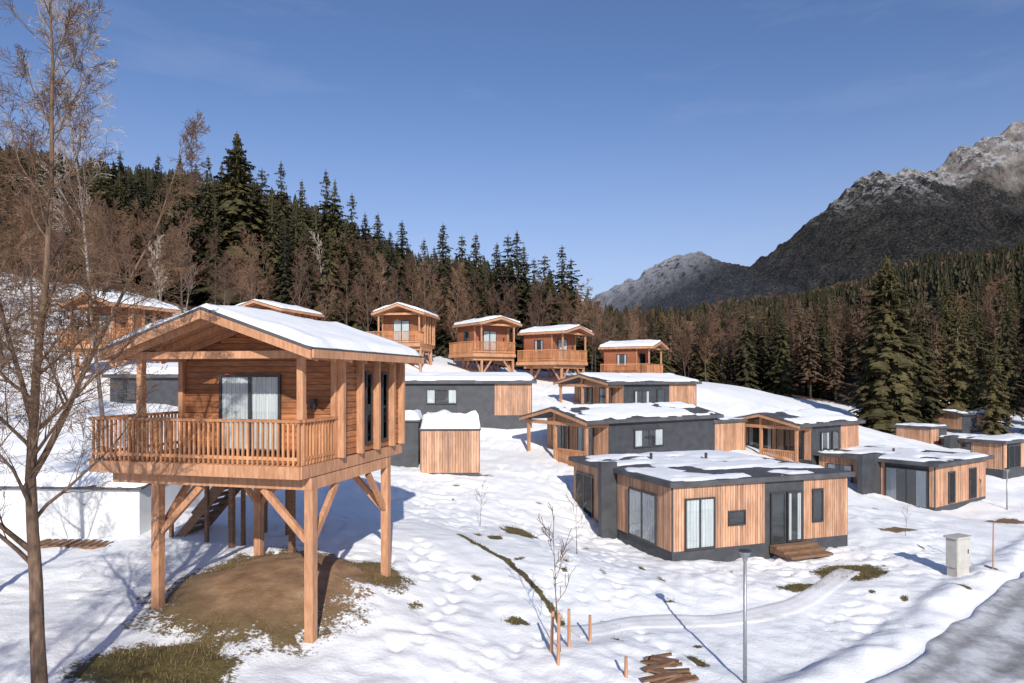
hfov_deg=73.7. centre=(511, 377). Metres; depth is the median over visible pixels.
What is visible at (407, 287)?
conifer tree
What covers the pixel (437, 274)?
conifer tree
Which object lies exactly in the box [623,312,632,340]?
conifer tree
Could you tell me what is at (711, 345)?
larch tree
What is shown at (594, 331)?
bare tree
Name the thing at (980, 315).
conifer tree
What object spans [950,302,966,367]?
conifer tree
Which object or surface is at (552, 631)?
wooden stake
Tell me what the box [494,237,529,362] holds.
conifer tree
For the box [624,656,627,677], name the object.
wooden stake
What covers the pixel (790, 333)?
bare tree
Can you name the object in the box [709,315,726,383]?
conifer tree
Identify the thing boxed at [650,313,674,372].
conifer tree
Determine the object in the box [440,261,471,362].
bare tree
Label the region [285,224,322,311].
conifer tree
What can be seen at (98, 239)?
bare tree
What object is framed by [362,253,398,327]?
bare tree
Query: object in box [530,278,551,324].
bare tree
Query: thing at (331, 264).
conifer tree
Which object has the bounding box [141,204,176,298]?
conifer tree
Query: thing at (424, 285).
bare tree
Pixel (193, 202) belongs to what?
conifer tree
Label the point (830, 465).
glass door
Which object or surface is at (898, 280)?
conifer tree
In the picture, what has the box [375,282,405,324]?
bare tree
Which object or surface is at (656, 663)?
timber pile
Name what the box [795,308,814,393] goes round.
larch tree
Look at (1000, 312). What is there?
larch tree
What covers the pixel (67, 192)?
conifer tree
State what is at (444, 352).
conifer tree
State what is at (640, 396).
window
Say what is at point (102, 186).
conifer tree
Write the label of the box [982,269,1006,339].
conifer tree
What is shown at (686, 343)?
bare tree
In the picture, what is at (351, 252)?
bare tree
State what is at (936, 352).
larch tree
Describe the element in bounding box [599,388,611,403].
glass door
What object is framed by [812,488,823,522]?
window
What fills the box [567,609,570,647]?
wooden stake
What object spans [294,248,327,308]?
bare tree
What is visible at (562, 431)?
glass door
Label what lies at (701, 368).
conifer tree
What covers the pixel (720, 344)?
bare tree
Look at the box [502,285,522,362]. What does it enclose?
bare tree
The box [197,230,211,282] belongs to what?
bare tree
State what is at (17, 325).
bare tree
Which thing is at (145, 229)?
bare tree
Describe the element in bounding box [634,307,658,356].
bare tree
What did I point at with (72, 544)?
pile of timber planks
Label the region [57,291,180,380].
raised cabin
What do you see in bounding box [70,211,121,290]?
bare tree
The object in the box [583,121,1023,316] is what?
mountain
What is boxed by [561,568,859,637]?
path
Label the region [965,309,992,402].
conifer tree
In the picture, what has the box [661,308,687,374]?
larch tree
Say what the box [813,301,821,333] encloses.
conifer tree
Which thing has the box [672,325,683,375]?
conifer tree
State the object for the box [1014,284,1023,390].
conifer tree
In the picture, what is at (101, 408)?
birch tree
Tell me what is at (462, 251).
conifer tree
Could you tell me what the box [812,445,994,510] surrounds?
cabin
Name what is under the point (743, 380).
conifer tree
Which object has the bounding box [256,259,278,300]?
bare tree
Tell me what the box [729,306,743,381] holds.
conifer tree
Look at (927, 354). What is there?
conifer tree
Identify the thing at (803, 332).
conifer tree
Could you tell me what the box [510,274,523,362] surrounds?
conifer tree
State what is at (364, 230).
conifer tree
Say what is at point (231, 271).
bare tree
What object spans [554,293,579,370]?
bare tree
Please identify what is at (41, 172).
conifer tree
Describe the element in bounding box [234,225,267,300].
bare tree
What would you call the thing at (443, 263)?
conifer tree
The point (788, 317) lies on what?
bare tree
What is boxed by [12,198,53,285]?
bare tree
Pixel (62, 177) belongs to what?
conifer tree
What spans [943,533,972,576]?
utility cabinet
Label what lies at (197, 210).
conifer tree
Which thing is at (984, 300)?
bare tree
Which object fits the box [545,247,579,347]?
conifer tree
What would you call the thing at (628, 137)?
sky
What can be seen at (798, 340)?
larch tree
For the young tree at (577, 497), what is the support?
on the ground at (460, 627)
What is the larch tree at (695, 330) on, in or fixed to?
on the ground at (460, 627)
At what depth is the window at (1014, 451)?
46.71 m
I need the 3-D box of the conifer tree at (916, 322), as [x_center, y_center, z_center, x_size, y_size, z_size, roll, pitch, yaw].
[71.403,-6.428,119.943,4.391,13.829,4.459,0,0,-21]
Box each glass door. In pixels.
[557,425,568,454]
[575,471,592,517]
[577,427,593,455]
[580,387,592,403]
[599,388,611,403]
[628,487,656,545]
[685,497,715,550]
[748,427,771,451]
[770,492,785,543]
[776,429,803,461]
[787,491,802,541]
[827,463,851,482]
[885,466,927,508]
[948,471,955,503]
[961,443,969,449]
[969,467,976,498]
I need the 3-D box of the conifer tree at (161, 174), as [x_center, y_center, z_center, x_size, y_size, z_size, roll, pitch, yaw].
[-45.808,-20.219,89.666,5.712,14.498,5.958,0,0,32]
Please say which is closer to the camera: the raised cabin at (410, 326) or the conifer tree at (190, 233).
the raised cabin at (410, 326)
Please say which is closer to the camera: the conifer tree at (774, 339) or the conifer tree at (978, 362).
the conifer tree at (978, 362)
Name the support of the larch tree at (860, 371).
on the ground at (460, 627)
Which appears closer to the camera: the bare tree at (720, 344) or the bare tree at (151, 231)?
the bare tree at (151, 231)
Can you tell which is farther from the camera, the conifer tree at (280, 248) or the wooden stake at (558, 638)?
the conifer tree at (280, 248)
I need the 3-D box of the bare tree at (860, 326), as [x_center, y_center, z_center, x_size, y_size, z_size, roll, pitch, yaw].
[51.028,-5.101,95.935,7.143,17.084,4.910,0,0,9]
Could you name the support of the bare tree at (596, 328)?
on the ground at (460, 627)
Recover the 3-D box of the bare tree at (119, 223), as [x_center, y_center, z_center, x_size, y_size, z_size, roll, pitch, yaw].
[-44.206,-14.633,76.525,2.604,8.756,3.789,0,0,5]
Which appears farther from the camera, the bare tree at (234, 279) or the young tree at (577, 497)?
the bare tree at (234, 279)
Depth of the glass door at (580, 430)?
39.70 m
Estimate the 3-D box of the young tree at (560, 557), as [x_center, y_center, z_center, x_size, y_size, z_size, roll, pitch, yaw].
[1.021,4.846,15.877,0.900,4.052,1.058,0,0,0]
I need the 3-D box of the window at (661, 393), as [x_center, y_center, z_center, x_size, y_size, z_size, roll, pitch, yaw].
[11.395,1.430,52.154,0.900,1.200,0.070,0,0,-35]
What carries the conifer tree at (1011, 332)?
on the ground at (460, 627)
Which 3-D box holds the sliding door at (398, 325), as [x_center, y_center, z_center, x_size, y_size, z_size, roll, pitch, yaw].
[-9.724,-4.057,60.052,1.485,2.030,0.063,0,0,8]
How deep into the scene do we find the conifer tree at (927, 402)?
74.67 m
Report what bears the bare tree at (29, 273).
on the ground at (460, 627)
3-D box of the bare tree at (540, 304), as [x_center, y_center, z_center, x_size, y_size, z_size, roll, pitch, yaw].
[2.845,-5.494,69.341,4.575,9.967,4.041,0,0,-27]
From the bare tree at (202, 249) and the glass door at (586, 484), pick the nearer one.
the glass door at (586, 484)
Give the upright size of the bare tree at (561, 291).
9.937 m
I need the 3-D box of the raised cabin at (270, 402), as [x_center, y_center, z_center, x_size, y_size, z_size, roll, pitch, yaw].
[-7.213,2.221,17.951,8.356,7.758,6.855,0,0,14]
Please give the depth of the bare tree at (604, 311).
130.27 m
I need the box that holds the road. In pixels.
[867,572,1023,682]
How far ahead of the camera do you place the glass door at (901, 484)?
38.63 m
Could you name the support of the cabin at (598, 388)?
on the ground at (460, 627)
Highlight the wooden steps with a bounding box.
[770,541,832,559]
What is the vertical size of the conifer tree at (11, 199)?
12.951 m
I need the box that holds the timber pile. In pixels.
[641,652,698,682]
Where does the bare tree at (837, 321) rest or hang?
on the ground at (460, 627)
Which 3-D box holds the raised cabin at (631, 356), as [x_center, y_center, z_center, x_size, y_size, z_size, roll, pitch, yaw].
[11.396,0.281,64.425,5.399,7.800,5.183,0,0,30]
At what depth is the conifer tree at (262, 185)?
81.93 m
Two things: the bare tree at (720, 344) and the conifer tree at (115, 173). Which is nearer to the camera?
the conifer tree at (115, 173)
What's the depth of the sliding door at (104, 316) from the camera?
43.04 m
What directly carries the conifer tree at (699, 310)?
on the ground at (460, 627)
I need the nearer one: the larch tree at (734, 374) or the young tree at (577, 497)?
the young tree at (577, 497)
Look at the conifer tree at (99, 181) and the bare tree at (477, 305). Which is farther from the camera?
the conifer tree at (99, 181)
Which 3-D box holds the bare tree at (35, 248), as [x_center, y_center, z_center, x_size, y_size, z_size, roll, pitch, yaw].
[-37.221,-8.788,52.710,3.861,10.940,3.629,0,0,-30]
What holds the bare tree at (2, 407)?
on the ground at (460, 627)
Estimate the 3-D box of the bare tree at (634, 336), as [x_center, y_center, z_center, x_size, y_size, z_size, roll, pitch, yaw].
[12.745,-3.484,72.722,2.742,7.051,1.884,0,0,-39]
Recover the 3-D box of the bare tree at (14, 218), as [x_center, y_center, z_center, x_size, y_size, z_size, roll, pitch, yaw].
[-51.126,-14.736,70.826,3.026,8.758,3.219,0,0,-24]
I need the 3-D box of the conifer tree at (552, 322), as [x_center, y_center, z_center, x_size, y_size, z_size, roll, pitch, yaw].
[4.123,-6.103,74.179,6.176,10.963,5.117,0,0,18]
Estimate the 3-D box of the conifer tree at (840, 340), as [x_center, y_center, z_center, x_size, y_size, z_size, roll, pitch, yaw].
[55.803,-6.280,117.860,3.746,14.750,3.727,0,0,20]
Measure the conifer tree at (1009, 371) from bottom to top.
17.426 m
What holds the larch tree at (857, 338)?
on the ground at (460, 627)
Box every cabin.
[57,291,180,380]
[89,303,423,643]
[101,362,177,406]
[235,299,323,319]
[366,302,439,371]
[405,372,536,429]
[448,315,521,371]
[516,324,593,379]
[519,401,723,466]
[553,372,701,405]
[568,450,854,561]
[598,339,668,372]
[713,416,748,450]
[733,408,865,464]
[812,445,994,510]
[893,423,949,444]
[929,408,990,433]
[939,433,989,449]
[965,433,1023,478]
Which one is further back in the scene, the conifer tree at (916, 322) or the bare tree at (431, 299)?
the conifer tree at (916, 322)
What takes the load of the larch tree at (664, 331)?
on the ground at (460, 627)
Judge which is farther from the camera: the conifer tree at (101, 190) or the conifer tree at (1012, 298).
the conifer tree at (1012, 298)
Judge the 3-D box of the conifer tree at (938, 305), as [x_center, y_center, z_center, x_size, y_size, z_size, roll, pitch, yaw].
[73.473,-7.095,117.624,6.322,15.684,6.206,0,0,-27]
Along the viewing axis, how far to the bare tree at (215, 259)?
70.71 m
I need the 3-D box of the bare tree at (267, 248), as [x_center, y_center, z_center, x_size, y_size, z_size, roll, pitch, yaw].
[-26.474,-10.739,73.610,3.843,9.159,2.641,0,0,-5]
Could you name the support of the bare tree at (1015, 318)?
on the ground at (460, 627)
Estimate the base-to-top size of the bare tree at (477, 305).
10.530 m
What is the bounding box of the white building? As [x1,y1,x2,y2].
[0,414,225,537]
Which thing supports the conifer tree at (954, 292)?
on the ground at (460, 627)
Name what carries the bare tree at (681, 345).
on the ground at (460, 627)
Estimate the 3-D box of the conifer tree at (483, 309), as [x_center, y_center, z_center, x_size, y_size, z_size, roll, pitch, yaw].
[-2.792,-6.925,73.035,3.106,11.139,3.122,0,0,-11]
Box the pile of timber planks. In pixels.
[40,539,113,549]
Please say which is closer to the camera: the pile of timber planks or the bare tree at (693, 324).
the pile of timber planks
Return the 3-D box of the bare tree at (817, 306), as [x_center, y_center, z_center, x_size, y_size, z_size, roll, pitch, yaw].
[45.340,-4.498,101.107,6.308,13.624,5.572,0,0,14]
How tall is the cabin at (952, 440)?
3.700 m
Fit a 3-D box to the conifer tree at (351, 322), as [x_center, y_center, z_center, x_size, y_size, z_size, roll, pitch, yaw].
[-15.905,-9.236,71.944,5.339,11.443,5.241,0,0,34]
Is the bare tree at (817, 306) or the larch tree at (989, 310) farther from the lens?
the larch tree at (989, 310)
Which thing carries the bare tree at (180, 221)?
on the ground at (460, 627)
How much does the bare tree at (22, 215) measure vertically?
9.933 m
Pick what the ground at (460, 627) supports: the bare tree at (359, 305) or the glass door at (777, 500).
the bare tree at (359, 305)
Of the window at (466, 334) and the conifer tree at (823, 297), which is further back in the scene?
the conifer tree at (823, 297)
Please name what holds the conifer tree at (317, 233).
on the ground at (460, 627)
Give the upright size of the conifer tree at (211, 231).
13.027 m
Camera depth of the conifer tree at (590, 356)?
83.68 m
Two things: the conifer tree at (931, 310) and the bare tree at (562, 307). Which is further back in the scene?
the conifer tree at (931, 310)
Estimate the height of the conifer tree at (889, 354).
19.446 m
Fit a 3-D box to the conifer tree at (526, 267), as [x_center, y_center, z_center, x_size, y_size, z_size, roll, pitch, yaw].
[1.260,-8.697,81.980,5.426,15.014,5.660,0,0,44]
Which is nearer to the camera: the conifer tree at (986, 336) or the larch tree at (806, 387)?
the larch tree at (806, 387)
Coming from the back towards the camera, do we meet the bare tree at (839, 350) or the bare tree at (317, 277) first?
the bare tree at (839, 350)
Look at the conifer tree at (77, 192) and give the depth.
77.68 m
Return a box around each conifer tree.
[0,145,34,235]
[0,150,40,267]
[1,161,27,245]
[15,164,60,266]
[15,165,37,256]
[33,154,48,225]
[45,150,74,264]
[57,169,75,248]
[58,166,100,273]
[85,171,98,205]
[88,156,110,269]
[90,174,109,205]
[90,174,110,231]
[93,171,143,276]
[105,152,136,219]
[109,177,146,282]
[131,164,148,236]
[132,194,144,268]
[134,179,156,284]
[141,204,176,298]
[144,175,192,291]
[147,157,164,215]
[153,170,167,229]
[167,199,207,303]
[170,155,188,274]
[178,180,200,227]
[179,165,209,291]
[183,133,279,304]
[198,158,215,282]
[200,195,228,304]
[203,165,224,278]
[227,174,267,303]
[250,170,279,254]
[254,195,289,301]
[266,220,301,305]
[268,163,292,248]
[275,215,293,293]
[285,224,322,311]
[286,201,303,300]
[287,201,299,258]
[290,182,311,262]
[296,205,327,320]
[299,205,315,250]
[310,172,333,266]
[313,229,351,326]
[318,182,355,316]
[331,220,358,322]
[337,240,381,333]
[339,195,367,310]
[347,215,383,272]
[364,215,401,325]
[364,244,388,332]
[380,232,408,328]
[391,223,425,304]
[400,254,421,308]
[415,241,432,308]
[419,225,464,350]
[423,248,446,350]
[433,260,466,358]
[452,237,472,302]
[456,235,498,319]
[476,264,494,361]
[478,262,490,289]
[479,263,486,285]
[482,245,504,315]
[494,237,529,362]
[504,233,530,344]
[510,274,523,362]
[515,247,532,347]
[516,261,544,360]
[525,256,559,323]
[535,274,563,325]
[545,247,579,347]
[558,260,602,370]
[575,297,589,369]
[579,289,601,370]
[582,298,601,371]
[596,311,607,371]
[598,317,613,370]
[608,316,621,340]
[612,318,622,340]
[617,311,623,336]
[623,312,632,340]
[645,305,654,362]
[650,312,659,359]
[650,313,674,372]
[652,312,656,338]
[664,316,682,375]
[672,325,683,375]
[688,304,712,379]
[691,311,716,382]
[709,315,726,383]
[719,313,732,380]
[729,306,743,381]
[731,302,763,389]
[732,310,762,386]
[749,309,762,375]
[749,311,775,391]
[762,309,799,395]
[765,319,773,365]
[766,308,795,371]
[768,308,781,389]
[775,309,793,393]
[793,308,804,371]
[803,313,842,399]
[808,298,840,391]
[813,293,828,358]
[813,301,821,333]
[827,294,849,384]
[829,298,846,367]
[831,302,846,378]
[839,301,859,373]
[842,257,935,434]
[897,272,913,391]
[905,296,949,423]
[905,307,916,336]
[912,304,923,344]
[913,327,935,395]
[919,295,943,377]
[926,306,954,395]
[933,294,952,361]
[935,289,984,417]
[940,280,956,350]
[942,276,964,342]
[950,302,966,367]
[951,294,989,390]
[951,333,966,399]
[959,286,994,409]
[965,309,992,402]
[967,283,983,346]
[969,333,1015,434]
[973,301,983,346]
[980,310,993,377]
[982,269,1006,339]
[987,280,1023,420]
[990,273,1018,359]
[992,296,1022,393]
[1005,275,1020,332]
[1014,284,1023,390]
[1014,289,1020,332]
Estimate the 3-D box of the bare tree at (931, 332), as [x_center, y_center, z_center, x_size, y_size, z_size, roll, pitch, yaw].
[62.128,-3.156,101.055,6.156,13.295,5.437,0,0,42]
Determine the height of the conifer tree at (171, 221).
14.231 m
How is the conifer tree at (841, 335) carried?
on the ground at (460, 627)
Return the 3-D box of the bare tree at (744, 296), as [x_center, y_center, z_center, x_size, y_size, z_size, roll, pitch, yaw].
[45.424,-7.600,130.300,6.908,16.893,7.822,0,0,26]
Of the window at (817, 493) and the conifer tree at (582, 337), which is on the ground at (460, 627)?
the conifer tree at (582, 337)
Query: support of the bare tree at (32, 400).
on the ground at (460, 627)
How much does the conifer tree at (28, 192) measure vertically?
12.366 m
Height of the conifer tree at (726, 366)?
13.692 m
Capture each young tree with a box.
[474,481,487,524]
[538,502,575,651]
[565,481,585,553]
[901,498,910,535]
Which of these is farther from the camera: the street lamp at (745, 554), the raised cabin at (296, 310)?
the raised cabin at (296, 310)
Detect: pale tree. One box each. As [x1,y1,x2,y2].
[53,218,66,274]
[77,188,101,276]
[146,235,167,300]
[182,252,197,310]
[310,232,335,319]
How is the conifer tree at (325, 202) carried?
on the ground at (460, 627)
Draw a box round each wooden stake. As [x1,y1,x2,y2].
[550,611,554,652]
[556,613,560,665]
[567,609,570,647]
[588,615,591,641]
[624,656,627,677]
[992,522,993,567]
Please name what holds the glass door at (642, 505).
in the cabin at (715, 505)
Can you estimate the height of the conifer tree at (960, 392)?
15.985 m
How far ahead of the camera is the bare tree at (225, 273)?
65.33 m
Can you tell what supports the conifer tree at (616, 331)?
on the ground at (460, 627)
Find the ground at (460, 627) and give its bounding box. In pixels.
[0,225,1023,682]
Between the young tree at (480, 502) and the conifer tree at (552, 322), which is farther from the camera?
the conifer tree at (552, 322)
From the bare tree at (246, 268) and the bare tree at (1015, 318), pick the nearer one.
the bare tree at (246, 268)
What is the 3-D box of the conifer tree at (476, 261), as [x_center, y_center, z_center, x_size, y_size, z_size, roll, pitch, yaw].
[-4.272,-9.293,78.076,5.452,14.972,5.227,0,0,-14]
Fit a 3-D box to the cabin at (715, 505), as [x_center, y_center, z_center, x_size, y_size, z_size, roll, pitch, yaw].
[8.170,5.677,30.674,9.350,4.250,9.000,0,0,-20]
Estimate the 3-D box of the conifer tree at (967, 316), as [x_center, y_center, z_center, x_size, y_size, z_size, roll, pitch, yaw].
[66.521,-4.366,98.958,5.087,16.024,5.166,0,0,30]
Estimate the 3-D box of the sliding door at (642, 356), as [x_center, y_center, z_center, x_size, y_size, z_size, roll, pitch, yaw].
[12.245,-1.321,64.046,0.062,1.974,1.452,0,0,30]
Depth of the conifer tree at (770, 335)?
122.36 m
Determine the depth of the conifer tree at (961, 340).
93.96 m
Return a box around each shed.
[389,409,422,467]
[419,410,480,475]
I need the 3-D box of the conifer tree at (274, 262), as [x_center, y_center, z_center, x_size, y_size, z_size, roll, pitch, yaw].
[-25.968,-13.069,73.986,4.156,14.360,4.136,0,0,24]
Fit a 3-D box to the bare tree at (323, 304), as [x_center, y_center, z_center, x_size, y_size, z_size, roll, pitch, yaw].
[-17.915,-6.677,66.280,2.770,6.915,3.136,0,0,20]
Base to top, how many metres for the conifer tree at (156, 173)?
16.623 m
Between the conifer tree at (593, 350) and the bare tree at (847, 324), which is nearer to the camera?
the conifer tree at (593, 350)
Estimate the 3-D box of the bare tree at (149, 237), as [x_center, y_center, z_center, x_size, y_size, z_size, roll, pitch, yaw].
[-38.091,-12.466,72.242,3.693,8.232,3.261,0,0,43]
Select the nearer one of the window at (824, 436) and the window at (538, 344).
the window at (824, 436)
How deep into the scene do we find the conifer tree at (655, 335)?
120.64 m
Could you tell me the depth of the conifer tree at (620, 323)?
91.01 m
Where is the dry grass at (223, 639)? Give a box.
[62,525,968,682]
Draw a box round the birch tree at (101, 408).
[0,0,125,455]
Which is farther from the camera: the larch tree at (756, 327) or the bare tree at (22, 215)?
the larch tree at (756, 327)
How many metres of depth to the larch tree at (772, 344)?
104.74 m
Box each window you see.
[125,384,135,399]
[364,372,372,443]
[381,372,387,440]
[426,389,456,403]
[464,332,468,340]
[534,340,542,349]
[617,354,626,365]
[634,390,649,402]
[634,428,663,447]
[657,389,665,401]
[728,510,745,525]
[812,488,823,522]
[820,431,829,450]
[832,431,838,449]
[1008,444,1020,467]
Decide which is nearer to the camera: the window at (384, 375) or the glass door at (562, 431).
the window at (384, 375)
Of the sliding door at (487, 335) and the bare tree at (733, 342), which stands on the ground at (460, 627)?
the bare tree at (733, 342)
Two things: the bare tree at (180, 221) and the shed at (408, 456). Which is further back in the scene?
the bare tree at (180, 221)
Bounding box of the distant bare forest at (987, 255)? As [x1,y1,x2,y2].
[586,249,1021,376]
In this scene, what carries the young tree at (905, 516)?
on the ground at (460, 627)
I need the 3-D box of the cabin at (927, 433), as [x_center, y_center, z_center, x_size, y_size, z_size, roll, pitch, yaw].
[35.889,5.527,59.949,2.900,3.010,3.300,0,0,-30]
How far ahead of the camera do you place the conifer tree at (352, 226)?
81.90 m
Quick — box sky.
[0,0,1023,299]
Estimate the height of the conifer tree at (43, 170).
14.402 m
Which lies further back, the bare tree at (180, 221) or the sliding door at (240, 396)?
the bare tree at (180, 221)
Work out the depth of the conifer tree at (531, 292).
77.86 m
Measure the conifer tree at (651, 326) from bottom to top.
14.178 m
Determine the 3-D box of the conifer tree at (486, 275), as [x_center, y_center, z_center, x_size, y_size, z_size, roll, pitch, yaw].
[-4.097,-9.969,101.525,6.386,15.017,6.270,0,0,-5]
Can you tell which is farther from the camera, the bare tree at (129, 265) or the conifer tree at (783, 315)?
the conifer tree at (783, 315)
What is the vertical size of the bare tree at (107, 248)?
11.865 m
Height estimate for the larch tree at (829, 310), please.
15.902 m
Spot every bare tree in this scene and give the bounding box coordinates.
[0,0,211,682]
[0,132,64,468]
[0,196,57,329]
[0,198,37,411]
[4,195,26,269]
[8,187,43,279]
[11,182,66,311]
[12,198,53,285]
[16,225,41,283]
[35,193,64,284]
[44,186,78,269]
[63,203,103,289]
[70,190,105,288]
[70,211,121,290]
[84,197,138,292]
[89,201,110,282]
[99,209,142,280]
[104,208,129,274]
[114,221,145,295]
[132,207,168,258]
[141,207,207,313]
[141,212,192,300]
[141,223,157,275]
[141,228,166,296]
[168,220,205,302]
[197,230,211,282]
[197,232,230,304]
[205,252,240,304]
[218,252,247,305]
[220,245,238,305]
[224,241,255,301]
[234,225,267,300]
[235,238,270,299]
[247,234,276,299]
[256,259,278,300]
[287,244,310,308]
[291,230,313,284]
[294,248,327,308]
[315,273,341,320]
[324,258,361,324]
[326,235,348,293]
[338,236,377,307]
[350,236,391,304]
[350,279,372,328]
[353,249,380,330]
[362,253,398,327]
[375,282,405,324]
[386,262,409,303]
[393,254,430,307]
[399,263,425,304]
[407,251,445,355]
[421,275,447,354]
[422,285,440,329]
[431,276,451,347]
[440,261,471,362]
[443,290,467,340]
[447,258,481,319]
[461,270,482,319]
[479,282,508,363]
[489,278,521,361]
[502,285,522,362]
[520,274,558,340]
[526,295,548,326]
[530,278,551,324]
[553,285,577,369]
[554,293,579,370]
[560,278,592,372]
[580,299,604,371]
[581,296,609,371]
[593,309,613,357]
[595,316,618,371]
[596,307,616,342]
[607,310,631,340]
[619,304,642,340]
[624,314,641,340]
[632,316,650,352]
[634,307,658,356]
[664,310,693,376]
[671,317,690,375]
[679,320,693,376]
[687,309,696,356]
[693,300,723,381]
[704,297,736,383]
[718,305,743,383]
[723,312,749,359]
[727,313,740,370]
[732,295,766,345]
[778,291,809,388]
[786,318,798,371]
[798,301,837,383]
[814,297,850,354]
[828,325,847,371]
[839,302,854,375]
[848,281,881,358]
[919,312,947,361]
[951,294,974,332]
[975,269,1007,365]
[983,319,1023,392]
[994,309,1023,399]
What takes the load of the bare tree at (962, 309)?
on the ground at (460, 627)
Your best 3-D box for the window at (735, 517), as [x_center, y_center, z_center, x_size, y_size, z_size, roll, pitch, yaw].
[8.633,5.367,26.198,0.800,0.570,0.070,0,0,-20]
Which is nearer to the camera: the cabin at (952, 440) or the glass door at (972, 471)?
the glass door at (972, 471)
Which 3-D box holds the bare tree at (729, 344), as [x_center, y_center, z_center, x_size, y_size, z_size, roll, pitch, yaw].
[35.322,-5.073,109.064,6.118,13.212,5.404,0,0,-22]
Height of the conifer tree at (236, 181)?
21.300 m
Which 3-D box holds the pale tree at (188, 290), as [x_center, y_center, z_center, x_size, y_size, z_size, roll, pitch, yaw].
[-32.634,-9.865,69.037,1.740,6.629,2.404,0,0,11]
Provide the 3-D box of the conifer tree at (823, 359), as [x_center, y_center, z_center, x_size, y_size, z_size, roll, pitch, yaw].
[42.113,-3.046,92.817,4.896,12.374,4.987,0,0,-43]
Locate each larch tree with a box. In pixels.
[651,312,669,360]
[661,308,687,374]
[684,310,708,374]
[688,314,715,376]
[705,308,725,370]
[726,304,762,381]
[747,312,769,384]
[753,306,766,365]
[767,313,789,374]
[782,299,796,366]
[788,299,801,368]
[789,301,819,394]
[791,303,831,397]
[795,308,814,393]
[820,323,852,401]
[826,298,840,361]
[843,282,869,384]
[846,298,865,378]
[848,310,870,379]
[914,290,933,344]
[926,321,949,399]
[961,330,988,395]
[983,290,997,346]
[984,291,1023,392]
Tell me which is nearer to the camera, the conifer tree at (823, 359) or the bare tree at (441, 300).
the bare tree at (441, 300)
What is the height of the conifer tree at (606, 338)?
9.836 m
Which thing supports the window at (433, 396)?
in the cabin at (499, 400)
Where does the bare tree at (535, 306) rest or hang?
on the ground at (460, 627)
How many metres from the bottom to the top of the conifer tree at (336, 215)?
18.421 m
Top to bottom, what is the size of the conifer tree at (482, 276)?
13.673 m
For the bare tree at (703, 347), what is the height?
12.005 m
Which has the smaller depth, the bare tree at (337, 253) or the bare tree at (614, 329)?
the bare tree at (614, 329)
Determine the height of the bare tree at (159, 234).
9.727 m
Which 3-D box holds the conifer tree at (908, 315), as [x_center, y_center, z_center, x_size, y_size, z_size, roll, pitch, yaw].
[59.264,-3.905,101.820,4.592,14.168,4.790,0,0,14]
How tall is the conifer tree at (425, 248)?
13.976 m
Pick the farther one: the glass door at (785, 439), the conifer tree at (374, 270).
the conifer tree at (374, 270)
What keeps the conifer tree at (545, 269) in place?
on the ground at (460, 627)
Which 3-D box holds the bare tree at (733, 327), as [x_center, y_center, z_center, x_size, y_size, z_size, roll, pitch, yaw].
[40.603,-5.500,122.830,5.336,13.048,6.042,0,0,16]
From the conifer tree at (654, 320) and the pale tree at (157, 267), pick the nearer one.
the pale tree at (157, 267)
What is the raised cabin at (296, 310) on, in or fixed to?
on the ground at (460, 627)
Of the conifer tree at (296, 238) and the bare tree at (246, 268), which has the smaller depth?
the bare tree at (246, 268)
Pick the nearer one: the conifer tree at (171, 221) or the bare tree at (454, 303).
the bare tree at (454, 303)
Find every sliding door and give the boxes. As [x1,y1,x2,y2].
[98,314,115,343]
[219,375,280,454]
[393,320,409,342]
[483,330,496,353]
[558,339,567,361]
[640,353,644,372]
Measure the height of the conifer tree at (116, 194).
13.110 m
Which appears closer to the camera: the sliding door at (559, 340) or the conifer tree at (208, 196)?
the sliding door at (559, 340)
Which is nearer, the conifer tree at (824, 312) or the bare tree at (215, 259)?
the bare tree at (215, 259)
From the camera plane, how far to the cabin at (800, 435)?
44.33 m
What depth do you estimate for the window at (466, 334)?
62.34 m
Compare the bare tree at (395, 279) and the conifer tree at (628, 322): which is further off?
the conifer tree at (628, 322)
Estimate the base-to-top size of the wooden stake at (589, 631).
0.950 m
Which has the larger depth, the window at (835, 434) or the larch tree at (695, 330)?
the larch tree at (695, 330)
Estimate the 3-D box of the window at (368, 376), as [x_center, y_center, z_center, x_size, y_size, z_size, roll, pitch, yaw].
[-3.627,0.750,17.226,0.070,1.800,0.350,0,0,14]
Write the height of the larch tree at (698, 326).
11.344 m
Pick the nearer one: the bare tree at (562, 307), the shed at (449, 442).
the shed at (449, 442)
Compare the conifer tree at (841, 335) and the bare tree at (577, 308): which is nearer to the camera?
the bare tree at (577, 308)
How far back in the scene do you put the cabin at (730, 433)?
44.09 m
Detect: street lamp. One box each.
[738,549,751,682]
[1004,468,1009,509]
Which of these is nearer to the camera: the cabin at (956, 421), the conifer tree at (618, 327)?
the cabin at (956, 421)
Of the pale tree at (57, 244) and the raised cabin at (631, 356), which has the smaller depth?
the raised cabin at (631, 356)
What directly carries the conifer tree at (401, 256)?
on the ground at (460, 627)
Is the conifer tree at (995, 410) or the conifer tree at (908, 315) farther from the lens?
the conifer tree at (908, 315)
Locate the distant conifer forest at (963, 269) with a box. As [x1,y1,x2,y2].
[0,143,1023,376]
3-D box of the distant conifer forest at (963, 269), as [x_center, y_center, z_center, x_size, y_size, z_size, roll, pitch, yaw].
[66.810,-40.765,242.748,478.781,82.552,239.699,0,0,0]
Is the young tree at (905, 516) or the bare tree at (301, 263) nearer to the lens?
the young tree at (905, 516)
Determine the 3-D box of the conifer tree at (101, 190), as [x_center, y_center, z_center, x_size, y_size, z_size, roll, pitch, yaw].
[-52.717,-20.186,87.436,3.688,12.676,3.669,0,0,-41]
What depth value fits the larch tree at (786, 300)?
116.61 m
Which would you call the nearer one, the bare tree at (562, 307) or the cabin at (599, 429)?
the cabin at (599, 429)

